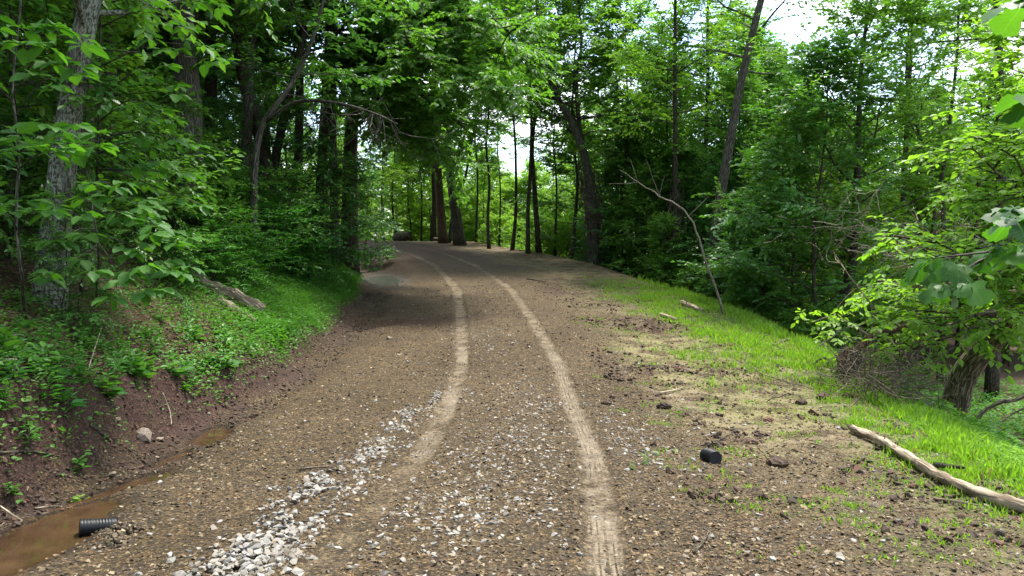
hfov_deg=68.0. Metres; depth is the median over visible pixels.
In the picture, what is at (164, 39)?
woodland tree
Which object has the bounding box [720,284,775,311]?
shrub
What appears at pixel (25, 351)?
weed
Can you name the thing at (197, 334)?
weed
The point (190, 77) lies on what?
woodland tree
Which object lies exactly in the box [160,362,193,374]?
weed
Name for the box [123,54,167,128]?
understorey tree
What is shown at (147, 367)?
weed
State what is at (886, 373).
dead branches
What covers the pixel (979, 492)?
fallen log
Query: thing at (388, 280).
water
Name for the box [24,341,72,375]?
weed
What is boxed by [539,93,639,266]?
distant tree
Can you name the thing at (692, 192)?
valley tree
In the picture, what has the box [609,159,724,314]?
bare sapling
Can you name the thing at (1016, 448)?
verge weeds
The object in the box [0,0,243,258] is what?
understorey tree
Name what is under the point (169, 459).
water
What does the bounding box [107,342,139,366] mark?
weed
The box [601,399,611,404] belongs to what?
clod
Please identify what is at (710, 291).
shrub
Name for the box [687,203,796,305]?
understorey tree
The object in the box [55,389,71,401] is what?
weed
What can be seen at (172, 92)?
understorey tree
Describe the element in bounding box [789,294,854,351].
shrub
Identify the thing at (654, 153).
thicket tree
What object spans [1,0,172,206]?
understorey tree
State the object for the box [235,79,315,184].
understorey tree
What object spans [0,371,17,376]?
weed
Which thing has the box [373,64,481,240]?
roadside tree
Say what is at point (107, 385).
weed
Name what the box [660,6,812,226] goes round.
thicket tree
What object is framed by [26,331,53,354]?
weed
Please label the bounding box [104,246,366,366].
soft grass
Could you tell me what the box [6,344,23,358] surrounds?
weed
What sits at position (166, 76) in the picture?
woodland tree
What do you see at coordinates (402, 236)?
boulder
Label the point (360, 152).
sunlit tree
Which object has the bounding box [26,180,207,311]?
sapling
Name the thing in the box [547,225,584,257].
shrub
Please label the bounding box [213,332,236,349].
weed
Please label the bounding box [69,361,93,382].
weed
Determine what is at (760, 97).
thicket tree
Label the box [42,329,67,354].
weed
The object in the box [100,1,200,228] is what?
shaded tree
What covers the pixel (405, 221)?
sunlit tree
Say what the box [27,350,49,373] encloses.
weed
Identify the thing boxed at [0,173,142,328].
understorey tree
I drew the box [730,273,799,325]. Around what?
shrub
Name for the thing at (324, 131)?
woodland tree
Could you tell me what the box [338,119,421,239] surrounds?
sunlit tree
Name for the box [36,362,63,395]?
weed
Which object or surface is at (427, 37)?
overhanging oak
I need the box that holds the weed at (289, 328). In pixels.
[275,318,293,333]
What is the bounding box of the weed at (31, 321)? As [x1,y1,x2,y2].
[15,318,39,327]
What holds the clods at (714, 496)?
on the ground at (416, 268)
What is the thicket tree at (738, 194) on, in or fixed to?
on the ground at (416, 268)
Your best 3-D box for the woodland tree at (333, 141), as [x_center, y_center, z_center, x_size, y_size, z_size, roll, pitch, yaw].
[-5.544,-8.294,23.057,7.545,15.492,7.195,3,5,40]
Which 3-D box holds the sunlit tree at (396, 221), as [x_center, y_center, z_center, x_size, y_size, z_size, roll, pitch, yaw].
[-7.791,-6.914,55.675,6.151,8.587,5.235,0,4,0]
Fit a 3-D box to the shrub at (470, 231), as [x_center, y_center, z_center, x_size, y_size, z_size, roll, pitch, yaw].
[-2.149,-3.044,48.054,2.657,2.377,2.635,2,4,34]
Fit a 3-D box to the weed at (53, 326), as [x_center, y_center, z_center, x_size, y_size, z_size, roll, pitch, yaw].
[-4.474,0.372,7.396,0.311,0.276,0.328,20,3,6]
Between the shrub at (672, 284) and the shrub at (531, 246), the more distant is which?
the shrub at (531, 246)
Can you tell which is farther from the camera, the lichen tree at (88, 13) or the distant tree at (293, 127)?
the distant tree at (293, 127)
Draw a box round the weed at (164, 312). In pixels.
[154,300,173,320]
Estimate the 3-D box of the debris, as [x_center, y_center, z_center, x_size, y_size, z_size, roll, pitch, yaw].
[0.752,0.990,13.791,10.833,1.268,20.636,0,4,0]
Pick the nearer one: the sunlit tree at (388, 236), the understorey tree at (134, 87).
the understorey tree at (134, 87)
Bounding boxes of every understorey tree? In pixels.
[0,0,178,250]
[0,0,198,220]
[0,0,225,235]
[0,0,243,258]
[0,20,154,264]
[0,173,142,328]
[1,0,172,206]
[7,7,68,72]
[8,0,169,142]
[33,227,130,337]
[95,12,242,155]
[95,93,225,281]
[96,62,253,253]
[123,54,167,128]
[130,35,204,137]
[155,115,269,231]
[198,54,272,155]
[201,95,268,187]
[203,91,252,145]
[212,46,312,199]
[218,24,343,189]
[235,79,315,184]
[241,94,380,258]
[246,154,333,276]
[283,145,405,285]
[305,145,401,266]
[338,166,411,260]
[573,111,693,276]
[605,221,639,267]
[633,210,696,287]
[636,164,738,281]
[671,29,965,337]
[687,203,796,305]
[689,249,703,279]
[691,69,909,328]
[787,171,919,356]
[858,157,1013,355]
[934,166,1023,333]
[959,235,1023,366]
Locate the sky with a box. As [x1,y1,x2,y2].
[174,0,1023,272]
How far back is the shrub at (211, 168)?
16.43 m
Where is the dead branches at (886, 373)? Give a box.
[740,311,985,418]
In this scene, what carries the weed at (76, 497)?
on the ground at (416, 268)
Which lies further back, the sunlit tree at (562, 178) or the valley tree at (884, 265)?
the sunlit tree at (562, 178)
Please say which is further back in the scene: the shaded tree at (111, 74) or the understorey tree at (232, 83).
the understorey tree at (232, 83)
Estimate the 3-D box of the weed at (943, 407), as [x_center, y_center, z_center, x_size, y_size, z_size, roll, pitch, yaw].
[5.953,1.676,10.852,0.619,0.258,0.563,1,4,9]
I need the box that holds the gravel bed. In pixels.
[64,270,1022,575]
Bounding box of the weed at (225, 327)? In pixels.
[214,323,237,339]
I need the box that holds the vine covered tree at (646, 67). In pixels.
[599,0,777,280]
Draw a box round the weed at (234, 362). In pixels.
[212,349,241,369]
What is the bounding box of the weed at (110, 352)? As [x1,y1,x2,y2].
[101,342,118,356]
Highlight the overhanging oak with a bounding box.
[282,0,574,274]
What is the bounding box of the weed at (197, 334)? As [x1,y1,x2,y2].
[183,327,205,339]
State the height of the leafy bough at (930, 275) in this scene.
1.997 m
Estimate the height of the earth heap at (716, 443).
0.083 m
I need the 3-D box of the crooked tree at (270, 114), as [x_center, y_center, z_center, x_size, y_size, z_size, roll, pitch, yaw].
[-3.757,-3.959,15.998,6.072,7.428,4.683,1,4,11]
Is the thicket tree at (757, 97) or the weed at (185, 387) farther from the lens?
the thicket tree at (757, 97)
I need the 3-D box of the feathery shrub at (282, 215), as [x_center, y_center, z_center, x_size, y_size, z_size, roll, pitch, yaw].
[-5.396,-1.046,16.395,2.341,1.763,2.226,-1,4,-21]
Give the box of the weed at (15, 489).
[2,481,22,496]
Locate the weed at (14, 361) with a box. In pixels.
[0,360,22,369]
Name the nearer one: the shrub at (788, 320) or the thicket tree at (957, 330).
the shrub at (788, 320)
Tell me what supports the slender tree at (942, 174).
on the ground at (416, 268)
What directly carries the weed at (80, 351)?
on the ground at (416, 268)
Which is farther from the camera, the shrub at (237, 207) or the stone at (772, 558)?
the shrub at (237, 207)
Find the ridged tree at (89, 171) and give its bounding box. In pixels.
[70,8,100,271]
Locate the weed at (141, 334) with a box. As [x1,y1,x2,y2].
[135,321,159,337]
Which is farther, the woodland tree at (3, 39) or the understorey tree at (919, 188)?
the understorey tree at (919, 188)
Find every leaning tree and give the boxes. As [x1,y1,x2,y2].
[415,78,503,242]
[417,27,498,245]
[651,0,849,294]
[845,0,1023,420]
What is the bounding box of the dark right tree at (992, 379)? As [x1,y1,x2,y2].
[876,0,1006,399]
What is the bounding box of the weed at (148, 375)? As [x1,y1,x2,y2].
[131,356,162,377]
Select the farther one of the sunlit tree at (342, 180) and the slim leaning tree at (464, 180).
the sunlit tree at (342, 180)
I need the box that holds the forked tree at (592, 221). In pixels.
[480,0,683,265]
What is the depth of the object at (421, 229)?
49.57 m
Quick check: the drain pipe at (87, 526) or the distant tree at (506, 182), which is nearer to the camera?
the drain pipe at (87, 526)
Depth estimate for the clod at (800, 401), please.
9.74 m
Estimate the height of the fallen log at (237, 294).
1.112 m
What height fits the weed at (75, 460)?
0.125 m
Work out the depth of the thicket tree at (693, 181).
28.42 m
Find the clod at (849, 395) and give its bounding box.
[842,392,852,397]
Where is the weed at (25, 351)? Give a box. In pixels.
[0,325,34,353]
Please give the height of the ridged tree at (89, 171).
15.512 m
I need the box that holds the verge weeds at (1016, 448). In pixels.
[833,367,1023,481]
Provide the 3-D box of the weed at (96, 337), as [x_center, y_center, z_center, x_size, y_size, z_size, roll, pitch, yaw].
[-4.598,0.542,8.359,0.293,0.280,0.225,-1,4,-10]
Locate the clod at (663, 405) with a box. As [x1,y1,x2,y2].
[656,402,671,408]
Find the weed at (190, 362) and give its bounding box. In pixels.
[182,356,194,370]
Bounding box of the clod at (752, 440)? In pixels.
[746,438,758,444]
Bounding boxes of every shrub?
[0,90,45,217]
[0,107,118,232]
[0,160,97,199]
[13,94,101,176]
[96,134,183,227]
[96,155,168,248]
[124,229,229,290]
[147,149,239,222]
[151,186,247,269]
[171,205,263,274]
[173,227,249,286]
[177,171,290,247]
[183,185,278,260]
[185,207,287,273]
[198,252,271,297]
[206,149,291,245]
[218,225,302,289]
[219,190,332,261]
[231,198,317,273]
[263,187,350,260]
[265,187,322,233]
[267,221,343,277]
[270,239,344,288]
[276,164,342,235]
[302,236,364,278]
[407,221,429,240]
[417,221,437,239]
[447,213,492,241]
[464,222,486,242]
[477,211,512,247]
[495,215,533,249]
[503,212,560,255]
[515,232,546,250]
[519,241,546,251]
[522,213,583,255]
[541,215,582,256]
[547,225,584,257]
[565,237,586,259]
[600,247,637,270]
[607,254,622,271]
[623,249,655,281]
[639,259,669,285]
[646,245,692,288]
[666,266,693,287]
[671,257,706,291]
[694,258,743,308]
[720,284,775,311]
[723,254,811,323]
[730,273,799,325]
[764,304,800,333]
[773,305,824,341]
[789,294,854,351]
[826,320,861,350]
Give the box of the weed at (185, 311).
[181,298,193,316]
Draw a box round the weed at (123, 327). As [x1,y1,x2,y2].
[113,317,129,329]
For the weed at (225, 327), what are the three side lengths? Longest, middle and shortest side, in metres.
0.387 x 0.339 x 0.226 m
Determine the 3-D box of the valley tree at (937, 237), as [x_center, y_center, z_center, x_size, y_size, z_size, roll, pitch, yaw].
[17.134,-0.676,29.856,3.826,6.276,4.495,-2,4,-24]
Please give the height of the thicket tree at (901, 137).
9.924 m
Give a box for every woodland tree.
[0,7,62,192]
[8,1,141,119]
[101,4,221,133]
[102,0,318,56]
[122,0,316,146]
[123,0,284,234]
[127,31,257,122]
[132,0,319,191]
[135,31,235,130]
[138,27,323,156]
[146,0,351,171]
[201,0,387,195]
[202,29,284,146]
[210,0,417,258]
[215,0,414,182]
[217,34,321,141]
[241,0,389,264]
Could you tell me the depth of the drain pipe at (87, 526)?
5.03 m
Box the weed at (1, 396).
[0,385,17,408]
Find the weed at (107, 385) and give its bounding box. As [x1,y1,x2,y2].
[90,377,117,388]
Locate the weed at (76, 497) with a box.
[71,494,90,501]
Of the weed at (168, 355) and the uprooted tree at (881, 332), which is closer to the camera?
the weed at (168, 355)
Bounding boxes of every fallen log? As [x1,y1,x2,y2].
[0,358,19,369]
[176,253,265,312]
[211,294,256,324]
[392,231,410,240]
[660,312,676,319]
[679,296,702,311]
[849,425,1023,512]
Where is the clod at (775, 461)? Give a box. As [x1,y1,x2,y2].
[766,455,788,467]
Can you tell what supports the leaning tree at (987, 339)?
on the ground at (416, 268)
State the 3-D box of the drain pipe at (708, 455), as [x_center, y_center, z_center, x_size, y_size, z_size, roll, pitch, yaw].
[1.769,1.502,6.754,0.134,0.148,0.184,-1,4,-13]
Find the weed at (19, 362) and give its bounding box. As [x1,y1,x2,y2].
[3,350,30,382]
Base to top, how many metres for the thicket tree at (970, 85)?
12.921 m
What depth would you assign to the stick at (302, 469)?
6.34 m
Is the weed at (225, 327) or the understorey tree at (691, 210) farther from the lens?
the understorey tree at (691, 210)
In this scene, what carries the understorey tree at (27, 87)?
on the ground at (416, 268)
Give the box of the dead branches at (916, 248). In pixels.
[812,205,1023,278]
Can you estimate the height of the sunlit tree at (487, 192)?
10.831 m
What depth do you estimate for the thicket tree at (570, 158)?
35.51 m
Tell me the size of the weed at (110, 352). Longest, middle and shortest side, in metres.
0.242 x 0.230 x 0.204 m
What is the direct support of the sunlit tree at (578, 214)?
on the ground at (416, 268)
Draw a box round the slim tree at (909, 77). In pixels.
[805,0,1023,359]
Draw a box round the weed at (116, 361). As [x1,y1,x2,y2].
[104,359,121,367]
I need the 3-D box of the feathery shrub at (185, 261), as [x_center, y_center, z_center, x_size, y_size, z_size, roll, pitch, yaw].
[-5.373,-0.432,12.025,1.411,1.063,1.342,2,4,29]
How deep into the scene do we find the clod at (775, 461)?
6.64 m
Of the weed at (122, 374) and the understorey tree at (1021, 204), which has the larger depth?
the understorey tree at (1021, 204)
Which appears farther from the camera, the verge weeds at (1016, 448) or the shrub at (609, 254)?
the shrub at (609, 254)
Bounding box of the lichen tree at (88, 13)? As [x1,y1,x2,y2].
[22,0,279,309]
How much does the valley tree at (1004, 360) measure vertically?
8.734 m
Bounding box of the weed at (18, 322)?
[14,314,27,331]
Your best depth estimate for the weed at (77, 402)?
6.50 m
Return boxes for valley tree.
[646,133,723,261]
[665,49,800,238]
[685,78,767,258]
[730,0,999,348]
[816,191,926,361]
[837,200,934,349]
[906,203,978,326]
[950,132,1023,363]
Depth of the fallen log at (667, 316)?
16.92 m
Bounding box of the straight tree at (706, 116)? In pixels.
[639,0,781,262]
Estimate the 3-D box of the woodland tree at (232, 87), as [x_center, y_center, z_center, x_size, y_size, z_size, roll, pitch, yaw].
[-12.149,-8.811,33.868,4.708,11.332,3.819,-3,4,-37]
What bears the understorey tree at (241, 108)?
on the ground at (416, 268)
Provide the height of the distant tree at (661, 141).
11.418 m
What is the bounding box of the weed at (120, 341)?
[108,332,125,351]
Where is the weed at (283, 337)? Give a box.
[271,328,287,348]
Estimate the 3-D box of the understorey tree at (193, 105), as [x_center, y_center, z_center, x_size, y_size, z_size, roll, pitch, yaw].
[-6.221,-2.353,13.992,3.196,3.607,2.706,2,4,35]
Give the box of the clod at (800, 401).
[795,399,807,404]
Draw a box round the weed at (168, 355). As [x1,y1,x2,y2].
[167,350,178,359]
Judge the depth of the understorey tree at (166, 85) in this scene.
29.93 m
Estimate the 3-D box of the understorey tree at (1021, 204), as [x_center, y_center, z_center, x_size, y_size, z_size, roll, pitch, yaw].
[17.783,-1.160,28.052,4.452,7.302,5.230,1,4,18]
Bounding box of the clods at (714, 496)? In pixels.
[564,298,1023,546]
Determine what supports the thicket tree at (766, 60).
on the ground at (416, 268)
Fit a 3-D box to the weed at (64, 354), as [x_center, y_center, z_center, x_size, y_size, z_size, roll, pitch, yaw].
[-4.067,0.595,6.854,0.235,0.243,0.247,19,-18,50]
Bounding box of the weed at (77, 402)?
[52,373,89,411]
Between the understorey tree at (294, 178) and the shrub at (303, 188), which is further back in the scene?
the shrub at (303, 188)
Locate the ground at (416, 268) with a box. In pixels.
[0,188,1023,575]
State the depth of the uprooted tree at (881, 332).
11.45 m
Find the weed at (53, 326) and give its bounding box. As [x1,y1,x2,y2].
[31,314,66,342]
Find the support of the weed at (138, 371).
on the ground at (416, 268)
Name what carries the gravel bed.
on the ground at (416, 268)
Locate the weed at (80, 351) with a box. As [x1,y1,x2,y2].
[68,347,88,354]
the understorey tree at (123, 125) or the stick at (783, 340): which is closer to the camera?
the understorey tree at (123, 125)
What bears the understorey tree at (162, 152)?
on the ground at (416, 268)
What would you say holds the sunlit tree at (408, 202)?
on the ground at (416, 268)
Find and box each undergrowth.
[0,215,363,502]
[615,269,1023,449]
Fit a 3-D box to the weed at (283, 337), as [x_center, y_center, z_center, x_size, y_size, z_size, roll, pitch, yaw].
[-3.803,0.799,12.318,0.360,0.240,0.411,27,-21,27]
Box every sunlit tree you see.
[305,104,387,215]
[313,126,385,229]
[328,137,372,232]
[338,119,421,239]
[358,145,428,240]
[370,154,431,240]
[371,144,448,240]
[372,165,411,239]
[380,141,483,229]
[385,190,416,240]
[394,159,449,240]
[398,170,468,240]
[426,199,469,239]
[436,154,505,242]
[445,144,522,246]
[448,192,493,240]
[466,169,511,244]
[468,170,525,248]
[490,192,525,248]
[495,170,567,257]
[497,160,571,256]
[506,154,565,238]
[524,147,585,233]
[540,175,566,219]
[560,211,586,251]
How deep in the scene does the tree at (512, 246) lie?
36.67 m
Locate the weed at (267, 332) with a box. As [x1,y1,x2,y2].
[258,328,274,339]
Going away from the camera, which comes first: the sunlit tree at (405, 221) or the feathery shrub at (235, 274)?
the feathery shrub at (235, 274)
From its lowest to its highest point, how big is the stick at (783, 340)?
0.144 m
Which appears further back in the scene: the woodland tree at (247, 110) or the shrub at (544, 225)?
the shrub at (544, 225)
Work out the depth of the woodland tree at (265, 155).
19.83 m
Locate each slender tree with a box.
[831,126,910,343]
[844,0,994,381]
[856,0,1023,373]
[890,0,1023,326]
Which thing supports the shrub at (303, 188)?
on the ground at (416, 268)
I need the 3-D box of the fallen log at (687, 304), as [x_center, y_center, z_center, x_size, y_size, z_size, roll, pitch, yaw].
[4.299,0.365,18.518,0.256,0.329,1.346,0,4,-6]
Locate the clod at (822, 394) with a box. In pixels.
[816,392,830,399]
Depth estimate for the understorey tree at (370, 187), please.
30.80 m
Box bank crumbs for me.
[0,290,381,531]
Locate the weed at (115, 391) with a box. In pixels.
[95,372,127,397]
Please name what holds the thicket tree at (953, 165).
on the ground at (416, 268)
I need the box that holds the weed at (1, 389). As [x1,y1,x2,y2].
[0,380,12,398]
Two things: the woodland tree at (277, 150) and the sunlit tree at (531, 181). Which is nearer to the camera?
the woodland tree at (277, 150)
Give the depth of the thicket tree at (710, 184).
25.79 m
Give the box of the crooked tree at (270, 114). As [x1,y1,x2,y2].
[177,0,463,265]
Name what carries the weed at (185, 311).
on the ground at (416, 268)
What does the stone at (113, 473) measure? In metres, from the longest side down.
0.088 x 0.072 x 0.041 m
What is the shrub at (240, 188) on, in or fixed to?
on the ground at (416, 268)
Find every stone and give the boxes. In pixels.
[108,471,116,475]
[136,427,151,440]
[768,556,775,561]
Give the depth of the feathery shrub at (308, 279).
17.98 m
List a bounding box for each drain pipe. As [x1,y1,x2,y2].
[78,517,117,535]
[700,448,721,463]
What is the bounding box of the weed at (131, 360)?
[114,357,135,368]
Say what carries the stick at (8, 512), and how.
on the ground at (416, 268)
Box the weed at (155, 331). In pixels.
[146,322,161,338]
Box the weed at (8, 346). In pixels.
[0,328,30,357]
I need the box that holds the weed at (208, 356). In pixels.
[196,344,214,364]
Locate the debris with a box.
[0,280,1023,575]
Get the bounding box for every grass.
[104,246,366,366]
[569,274,1023,567]
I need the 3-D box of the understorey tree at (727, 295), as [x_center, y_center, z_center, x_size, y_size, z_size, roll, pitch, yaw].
[7.126,-1.857,20.052,4.982,7.672,4.786,-2,4,-31]
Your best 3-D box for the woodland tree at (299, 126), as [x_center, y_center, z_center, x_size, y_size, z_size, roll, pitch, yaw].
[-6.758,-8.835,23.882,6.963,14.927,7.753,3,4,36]
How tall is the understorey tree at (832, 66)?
7.931 m
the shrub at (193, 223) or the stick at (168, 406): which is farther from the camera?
the shrub at (193, 223)
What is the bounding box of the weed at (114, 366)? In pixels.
[104,353,127,378]
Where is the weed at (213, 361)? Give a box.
[205,351,220,368]
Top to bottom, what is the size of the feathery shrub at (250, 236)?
1.439 m
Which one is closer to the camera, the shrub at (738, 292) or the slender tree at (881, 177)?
the shrub at (738, 292)
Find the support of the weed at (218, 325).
on the ground at (416, 268)
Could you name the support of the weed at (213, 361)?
on the ground at (416, 268)
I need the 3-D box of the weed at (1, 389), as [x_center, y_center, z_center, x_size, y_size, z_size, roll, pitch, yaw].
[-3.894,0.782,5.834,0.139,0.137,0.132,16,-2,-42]
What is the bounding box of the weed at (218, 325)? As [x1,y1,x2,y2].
[209,321,223,329]
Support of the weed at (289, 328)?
on the ground at (416, 268)
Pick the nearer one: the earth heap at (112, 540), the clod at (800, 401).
the earth heap at (112, 540)
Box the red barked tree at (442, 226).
[361,0,510,243]
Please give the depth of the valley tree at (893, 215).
23.89 m
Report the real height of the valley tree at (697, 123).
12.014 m
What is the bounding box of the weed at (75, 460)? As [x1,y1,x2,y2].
[72,455,90,472]
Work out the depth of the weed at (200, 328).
10.49 m
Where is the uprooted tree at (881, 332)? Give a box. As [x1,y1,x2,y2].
[791,201,963,381]
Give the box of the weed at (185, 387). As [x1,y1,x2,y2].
[180,381,190,390]
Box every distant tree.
[252,54,318,181]
[281,127,315,171]
[495,168,514,206]
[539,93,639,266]
[549,114,596,234]
[597,68,701,263]
[609,114,698,258]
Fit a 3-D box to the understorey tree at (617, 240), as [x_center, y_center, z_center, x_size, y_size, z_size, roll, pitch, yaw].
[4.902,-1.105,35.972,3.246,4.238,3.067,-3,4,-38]
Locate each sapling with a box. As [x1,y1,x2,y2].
[0,0,119,319]
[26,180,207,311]
[80,0,239,294]
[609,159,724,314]
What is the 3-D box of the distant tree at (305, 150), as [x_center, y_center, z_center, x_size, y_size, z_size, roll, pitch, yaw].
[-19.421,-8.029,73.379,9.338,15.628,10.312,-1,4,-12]
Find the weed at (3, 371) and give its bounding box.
[0,357,11,380]
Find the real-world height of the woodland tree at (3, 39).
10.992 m
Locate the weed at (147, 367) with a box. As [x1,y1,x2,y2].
[125,348,154,368]
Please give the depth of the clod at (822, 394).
10.09 m
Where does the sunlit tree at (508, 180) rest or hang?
on the ground at (416, 268)
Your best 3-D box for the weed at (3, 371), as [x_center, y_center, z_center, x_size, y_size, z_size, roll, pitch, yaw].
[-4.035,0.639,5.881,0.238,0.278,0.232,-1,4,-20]
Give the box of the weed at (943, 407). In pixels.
[918,399,954,411]
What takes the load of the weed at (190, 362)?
on the ground at (416, 268)
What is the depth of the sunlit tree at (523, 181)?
51.38 m
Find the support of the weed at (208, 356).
on the ground at (416, 268)
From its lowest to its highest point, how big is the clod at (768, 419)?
0.080 m
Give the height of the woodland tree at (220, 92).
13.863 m
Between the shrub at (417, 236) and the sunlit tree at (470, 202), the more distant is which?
the shrub at (417, 236)
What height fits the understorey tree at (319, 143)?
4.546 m
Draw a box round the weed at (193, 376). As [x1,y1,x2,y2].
[186,368,200,386]
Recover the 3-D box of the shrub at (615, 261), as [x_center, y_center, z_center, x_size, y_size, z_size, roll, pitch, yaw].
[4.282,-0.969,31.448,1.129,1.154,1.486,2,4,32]
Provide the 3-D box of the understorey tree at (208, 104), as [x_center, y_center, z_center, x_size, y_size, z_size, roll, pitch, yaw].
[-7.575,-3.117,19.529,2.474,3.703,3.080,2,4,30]
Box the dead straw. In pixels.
[589,274,1023,516]
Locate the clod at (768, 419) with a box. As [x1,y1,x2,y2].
[763,416,773,421]
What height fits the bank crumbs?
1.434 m
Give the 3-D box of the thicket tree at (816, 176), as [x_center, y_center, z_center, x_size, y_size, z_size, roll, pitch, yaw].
[9.425,-1.711,25.794,6.214,8.632,5.984,-2,4,-27]
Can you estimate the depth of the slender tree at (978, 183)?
24.66 m
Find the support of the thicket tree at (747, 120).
on the ground at (416, 268)
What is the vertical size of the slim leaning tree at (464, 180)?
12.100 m
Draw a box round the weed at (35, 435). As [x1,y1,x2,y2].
[16,414,44,442]
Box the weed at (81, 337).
[70,328,96,347]
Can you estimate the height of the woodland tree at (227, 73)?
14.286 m
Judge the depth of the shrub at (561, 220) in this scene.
38.08 m
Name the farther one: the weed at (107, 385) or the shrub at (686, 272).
the shrub at (686, 272)
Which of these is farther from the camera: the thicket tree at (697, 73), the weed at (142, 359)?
the thicket tree at (697, 73)
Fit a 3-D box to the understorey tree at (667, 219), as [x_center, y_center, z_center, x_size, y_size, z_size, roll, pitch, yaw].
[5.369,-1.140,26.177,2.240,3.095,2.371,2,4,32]
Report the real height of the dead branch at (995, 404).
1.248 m
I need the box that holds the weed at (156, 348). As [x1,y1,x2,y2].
[147,331,165,354]
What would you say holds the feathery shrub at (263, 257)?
on the ground at (416, 268)
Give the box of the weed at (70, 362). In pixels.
[63,346,88,372]
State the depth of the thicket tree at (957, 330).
29.87 m
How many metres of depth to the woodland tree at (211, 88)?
22.06 m
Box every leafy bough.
[900,243,1023,309]
[980,0,1023,128]
[981,205,1023,270]
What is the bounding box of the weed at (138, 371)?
[122,353,151,376]
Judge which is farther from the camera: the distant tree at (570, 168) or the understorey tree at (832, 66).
the distant tree at (570, 168)
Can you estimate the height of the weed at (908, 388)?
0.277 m
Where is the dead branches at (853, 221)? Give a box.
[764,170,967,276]
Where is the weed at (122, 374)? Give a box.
[108,365,126,376]
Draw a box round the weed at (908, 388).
[898,382,921,402]
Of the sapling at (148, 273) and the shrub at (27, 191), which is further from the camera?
the shrub at (27, 191)
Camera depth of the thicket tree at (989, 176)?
27.81 m
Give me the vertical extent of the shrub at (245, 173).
2.474 m
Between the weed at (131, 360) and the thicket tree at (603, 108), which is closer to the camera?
the weed at (131, 360)
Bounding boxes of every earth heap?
[91,520,152,538]
[92,532,136,549]
[698,439,732,449]
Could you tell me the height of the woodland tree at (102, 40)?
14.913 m
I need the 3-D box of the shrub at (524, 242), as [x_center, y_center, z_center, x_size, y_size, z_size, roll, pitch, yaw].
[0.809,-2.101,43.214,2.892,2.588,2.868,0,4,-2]
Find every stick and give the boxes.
[0,449,53,454]
[0,505,21,519]
[34,505,69,508]
[87,326,101,370]
[90,422,111,441]
[162,393,171,424]
[299,466,349,472]
[368,457,394,462]
[659,387,684,393]
[692,528,709,553]
[772,337,795,344]
[813,357,831,366]
[932,462,965,468]
[933,497,978,505]
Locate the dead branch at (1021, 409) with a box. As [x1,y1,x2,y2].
[998,408,1023,423]
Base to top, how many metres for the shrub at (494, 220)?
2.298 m
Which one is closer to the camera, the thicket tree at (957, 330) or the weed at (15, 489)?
the weed at (15, 489)
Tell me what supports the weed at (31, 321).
on the ground at (416, 268)
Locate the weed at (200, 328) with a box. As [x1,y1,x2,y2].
[188,323,208,341]
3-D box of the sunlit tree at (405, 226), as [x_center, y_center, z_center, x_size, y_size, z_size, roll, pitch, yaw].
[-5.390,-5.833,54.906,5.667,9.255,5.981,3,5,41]
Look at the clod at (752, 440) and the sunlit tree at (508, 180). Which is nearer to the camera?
the clod at (752, 440)
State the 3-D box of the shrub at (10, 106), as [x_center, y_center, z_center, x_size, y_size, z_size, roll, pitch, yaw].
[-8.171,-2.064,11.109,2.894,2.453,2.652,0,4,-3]
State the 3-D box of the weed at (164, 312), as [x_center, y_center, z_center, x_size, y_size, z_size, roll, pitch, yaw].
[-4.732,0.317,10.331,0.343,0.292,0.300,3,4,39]
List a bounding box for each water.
[0,493,118,575]
[94,473,170,496]
[154,453,185,467]
[193,428,229,445]
[367,276,399,284]
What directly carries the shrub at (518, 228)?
on the ground at (416, 268)
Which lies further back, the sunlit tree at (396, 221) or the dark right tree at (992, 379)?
the sunlit tree at (396, 221)
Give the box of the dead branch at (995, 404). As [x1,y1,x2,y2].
[976,393,1023,418]
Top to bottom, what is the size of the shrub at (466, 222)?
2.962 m
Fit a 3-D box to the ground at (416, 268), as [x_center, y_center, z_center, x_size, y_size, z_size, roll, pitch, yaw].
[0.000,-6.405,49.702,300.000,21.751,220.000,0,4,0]
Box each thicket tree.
[510,94,618,255]
[541,36,668,258]
[566,123,696,273]
[569,38,723,278]
[570,162,664,269]
[596,121,699,277]
[598,157,697,277]
[622,140,733,287]
[626,48,737,252]
[658,12,830,254]
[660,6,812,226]
[665,102,848,304]
[671,155,796,286]
[677,183,821,331]
[688,61,833,252]
[698,192,844,332]
[701,38,784,240]
[702,119,872,309]
[719,120,876,316]
[735,71,830,230]
[751,215,868,337]
[777,144,877,327]
[803,104,951,343]
[835,101,948,343]
[866,116,1022,339]
[869,95,970,334]
[886,78,960,230]
[906,118,1018,346]
[921,69,1009,325]
[949,69,1023,351]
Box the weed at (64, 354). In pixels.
[51,341,75,365]
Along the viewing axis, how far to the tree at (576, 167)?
32.70 m
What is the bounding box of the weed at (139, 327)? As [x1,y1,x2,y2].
[137,324,153,334]
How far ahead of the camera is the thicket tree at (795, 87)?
34.20 m
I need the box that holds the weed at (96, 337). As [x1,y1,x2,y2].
[84,325,108,346]
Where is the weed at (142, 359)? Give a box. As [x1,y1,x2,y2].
[130,351,152,367]

